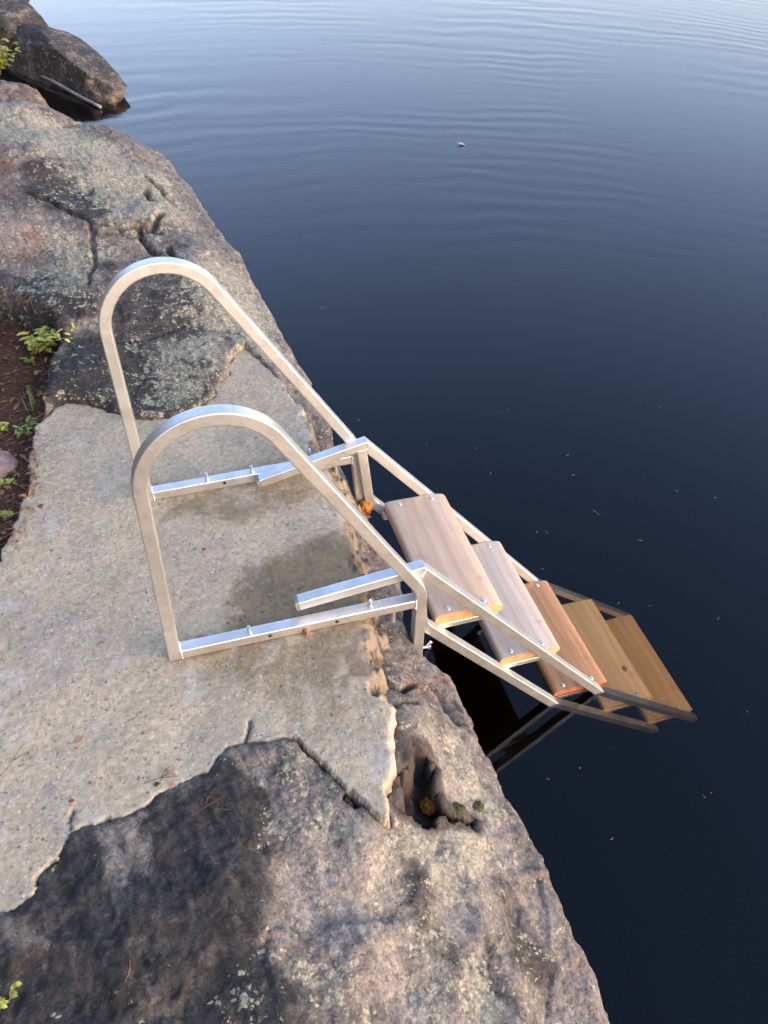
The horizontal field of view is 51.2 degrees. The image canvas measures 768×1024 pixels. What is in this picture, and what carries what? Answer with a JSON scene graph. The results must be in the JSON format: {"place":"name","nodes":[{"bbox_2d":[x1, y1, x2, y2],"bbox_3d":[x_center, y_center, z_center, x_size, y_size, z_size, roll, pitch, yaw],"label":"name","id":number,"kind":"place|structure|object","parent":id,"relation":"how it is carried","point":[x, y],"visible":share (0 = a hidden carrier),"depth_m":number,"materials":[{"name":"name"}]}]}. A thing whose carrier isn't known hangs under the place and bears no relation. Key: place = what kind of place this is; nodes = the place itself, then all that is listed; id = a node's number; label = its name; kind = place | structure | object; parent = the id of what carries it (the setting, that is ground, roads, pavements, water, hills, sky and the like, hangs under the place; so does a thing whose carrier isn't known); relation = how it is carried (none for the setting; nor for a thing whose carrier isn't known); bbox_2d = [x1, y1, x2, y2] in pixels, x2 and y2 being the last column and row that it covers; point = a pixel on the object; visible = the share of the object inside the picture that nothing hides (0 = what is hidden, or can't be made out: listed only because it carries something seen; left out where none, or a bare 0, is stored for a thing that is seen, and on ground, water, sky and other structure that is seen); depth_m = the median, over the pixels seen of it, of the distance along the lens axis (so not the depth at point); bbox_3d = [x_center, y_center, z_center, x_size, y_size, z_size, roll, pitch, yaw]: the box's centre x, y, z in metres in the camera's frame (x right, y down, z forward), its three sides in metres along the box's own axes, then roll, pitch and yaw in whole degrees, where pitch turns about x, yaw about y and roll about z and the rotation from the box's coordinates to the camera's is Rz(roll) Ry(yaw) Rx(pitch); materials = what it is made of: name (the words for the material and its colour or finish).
{"place":"outdoors","nodes":[
{"label":"outdoors","id":0,"kind":"place"},
{"bbox_2d":[0,320,58,561],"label":"soil","id":1,"kind":"structure","parent":0,"point":[7,329],"depth_m":2.83,"materials":[{"name":"brown soil"}]},
{"bbox_2d":[0,422,8,430],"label":"leafy plant","id":2,"kind":"object","parent":1,"relation":"on","point":[2,427],"visible":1,"depth_m":2.69,"materials":[{"name":"green plant"}]},
{"bbox_2d":[0,509,13,517],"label":"seedling","id":3,"kind":"object","parent":1,"relation":"on","point":[4,513],"visible":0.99,"depth_m":2.41,"materials":[{"name":"green plant"}]},
{"bbox_2d":[0,478,16,486],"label":"seedling","id":4,"kind":"object","parent":1,"relation":"on","point":[9,481],"visible":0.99,"depth_m":2.51,"materials":[{"name":"green plant"}]},
{"bbox_2d":[0,450,17,478],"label":"stone","id":5,"kind":"object","parent":1,"relation":"on","point":[8,461],"visible":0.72,"depth_m":2.55,"materials":[{"name":"stone"}]},
{"bbox_2d":[13,416,38,437],"bbox_3d":[-1.200,-0.282,2.692,0.072,0.046,0.113,32,50,26],"label":"leafy plant","id":6,"kind":"object","parent":1,"relation":"on","point":[31,422],"visible":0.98,"depth_m":2.69,"materials":[{"name":"green plant"}]},
{"bbox_2d":[20,349,35,362],"bbox_3d":[-1.313,-0.573,2.982,0.058,0.044,0.064,25,48,21],"label":"leafy plant","id":7,"kind":"object","parent":1,"relation":"on","point":[29,360],"visible":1,"depth_m":2.98,"materials":[{"name":"green plant"}]},
{"bbox_2d":[21,389,39,411],"bbox_3d":[-1.227,-0.384,2.765,0.076,0.072,0.061,27,49,23],"label":"grass tuft","id":8,"kind":"object","parent":1,"relation":"on","point":[31,403],"visible":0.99,"depth_m":2.78,"materials":[{"name":"green plant"}]},
{"bbox_2d":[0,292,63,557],"bbox_3d":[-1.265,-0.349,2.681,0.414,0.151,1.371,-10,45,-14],"label":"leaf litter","id":9,"kind":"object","parent":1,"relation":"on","point":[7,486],"visible":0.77,"depth_m":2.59,"materials":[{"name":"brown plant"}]},
{"bbox_2d":[16,325,57,353],"bbox_3d":[-1.282,-0.635,2.999,0.142,0.106,0.133,20,46,16],"label":"leafy plant","id":10,"kind":"object","parent":1,"relation":"on","point":[31,340],"visible":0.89,"depth_m":2.99,"materials":[{"name":"green plant"}]},
{"bbox_2d":[0,349,422,912],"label":"concrete pavement","id":11,"kind":"structure","parent":0,"point":[80,626],"depth_m":2.04,"materials":[{"name":"grey concrete"}]},
{"bbox_2d":[0,744,33,775],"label":"twig","id":12,"kind":"object","parent":11,"relation":"on","point":[16,758],"visible":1,"depth_m":1.77,"materials":[{"name":"brown wood"}]},
{"bbox_2d":[144,764,175,783],"bbox_3d":[-0.490,0.576,1.762,0.077,0.004,0.033,-10,45,-14],"label":"twig","id":13,"kind":"object","parent":11,"relation":"on","point":[164,775],"visible":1,"depth_m":1.76,"materials":[{"name":"brown wood"}]},
{"bbox_2d":[98,257,606,705],"bbox_3d":[0.289,0.230,2.668,1.994,2.142,0.678,-10,45,-14],"label":"swim ladder","id":14,"kind":"object","parent":11,"relation":"attached to","point":[449,574],"visible":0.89,"depth_m":2.33,"materials":[{"name":"metal"}]},
{"bbox_2d":[0,100,609,1023],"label":"rock ground","id":15,"kind":"structure","parent":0,"point":[286,882],"depth_m":1.73,"materials":[{"name":"grey stone"}]},
{"bbox_2d":[0,981,21,1008],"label":"leafy plant","id":16,"kind":"object","parent":15,"relation":"on","point":[4,1002],"visible":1,"depth_m":1.45,"materials":[{"name":"yellow plant"}]},
{"bbox_2d":[45,322,74,342],"bbox_3d":[-1.155,-0.634,2.887,0.072,0.048,0.136,30,50,25],"label":"leafy plant","id":17,"kind":"object","parent":15,"relation":"on","point":[72,330],"visible":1,"depth_m":2.89,"materials":[{"name":"yellow plant"}]},
{"bbox_2d":[187,787,227,818],"bbox_3d":[-0.381,0.622,1.720,0.090,0.003,0.065,-10,45,-14],"label":"twig","id":18,"kind":"object","parent":15,"relation":"on","point":[210,804],"visible":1,"depth_m":1.72,"materials":[{"name":"brown wood"}]},
{"bbox_2d":[359,499,371,515],"bbox_3d":[-0.064,-0.016,2.637,0.052,0.067,0.049,1,44,-2],"label":"moss cushion","id":19,"kind":"object","parent":15,"relation":"on","point":[366,508],"visible":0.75,"depth_m":2.62,"materials":[{"name":"orange plant"}]},
{"bbox_2d":[419,796,435,816],"bbox_3d":[0.109,0.707,1.930,0.050,0.046,0.045,-32,54,-31],"label":"moss cushion","id":20,"kind":"object","parent":15,"relation":"on","point":[427,807],"visible":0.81,"depth_m":1.92,"materials":[{"name":"brown plant"}]},
{"bbox_2d":[453,802,465,815],"bbox_3d":[0.170,0.700,1.887,0.047,0.018,0.033,-10,45,-14],"label":"moss cushion","id":21,"kind":"object","parent":15,"relation":"on","point":[460,809],"visible":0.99,"depth_m":1.88,"materials":[{"name":"green plant"}]},
{"bbox_2d":[472,801,484,812],"bbox_3d":[0.223,0.725,1.960,0.053,0.020,0.032,-10,45,-14],"label":"moss cushion","id":22,"kind":"object","parent":15,"relation":"on","point":[478,806],"visible":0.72,"depth_m":1.96,"materials":[{"name":"green plant"}]},
{"bbox_2d":[0,0,767,1023],"bbox_3d":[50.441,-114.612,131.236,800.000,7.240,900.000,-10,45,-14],"label":"water","id":23,"kind":"structure","parent":0,"point":[560,254],"depth_m":4.66,"materials":[{"name":"blue liquid"}]},
{"bbox_2d":[0,0,47,44],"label":"boulder","id":24,"kind":"object","parent":23,"relation":"in","point":[14,14],"visible":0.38,"depth_m":7.60,"materials":[{"name":"grey stone"}]},
{"bbox_2d":[0,80,49,107],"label":"boulder","id":25,"kind":"object","parent":23,"relation":"in","point":[10,90],"visible":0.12,"depth_m":5.92,"materials":[{"name":"stone"}]},
{"bbox_2d":[0,38,20,74],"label":"shrub","id":26,"kind":"object","parent":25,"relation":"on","point":[3,59],"visible":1,"depth_m":6.20,"materials":[{"name":"green plant"}]},
{"bbox_2d":[0,23,126,103],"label":"boulder","id":27,"kind":"object","parent":23,"relation":"in","point":[76,64],"visible":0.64,"depth_m":7.29,"materials":[{"name":"grey stone"}]},
{"bbox_2d":[39,75,101,108],"bbox_3d":[-2.929,-3.874,7.295,1.281,0.065,0.047,35,52,28],"label":"driftwood pole","id":28,"kind":"object","parent":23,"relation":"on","point":[65,88],"visible":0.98,"depth_m":7.22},
{"bbox_2d":[320,218,747,839],"bbox_3d":[0.559,-0.481,4.026,2.397,0.002,4.027,14,45,11],"label":"floating debris","id":29,"kind":"object","parent":23,"relation":"on","point":[640,540],"visible":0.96,"depth_m":3.55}
]}

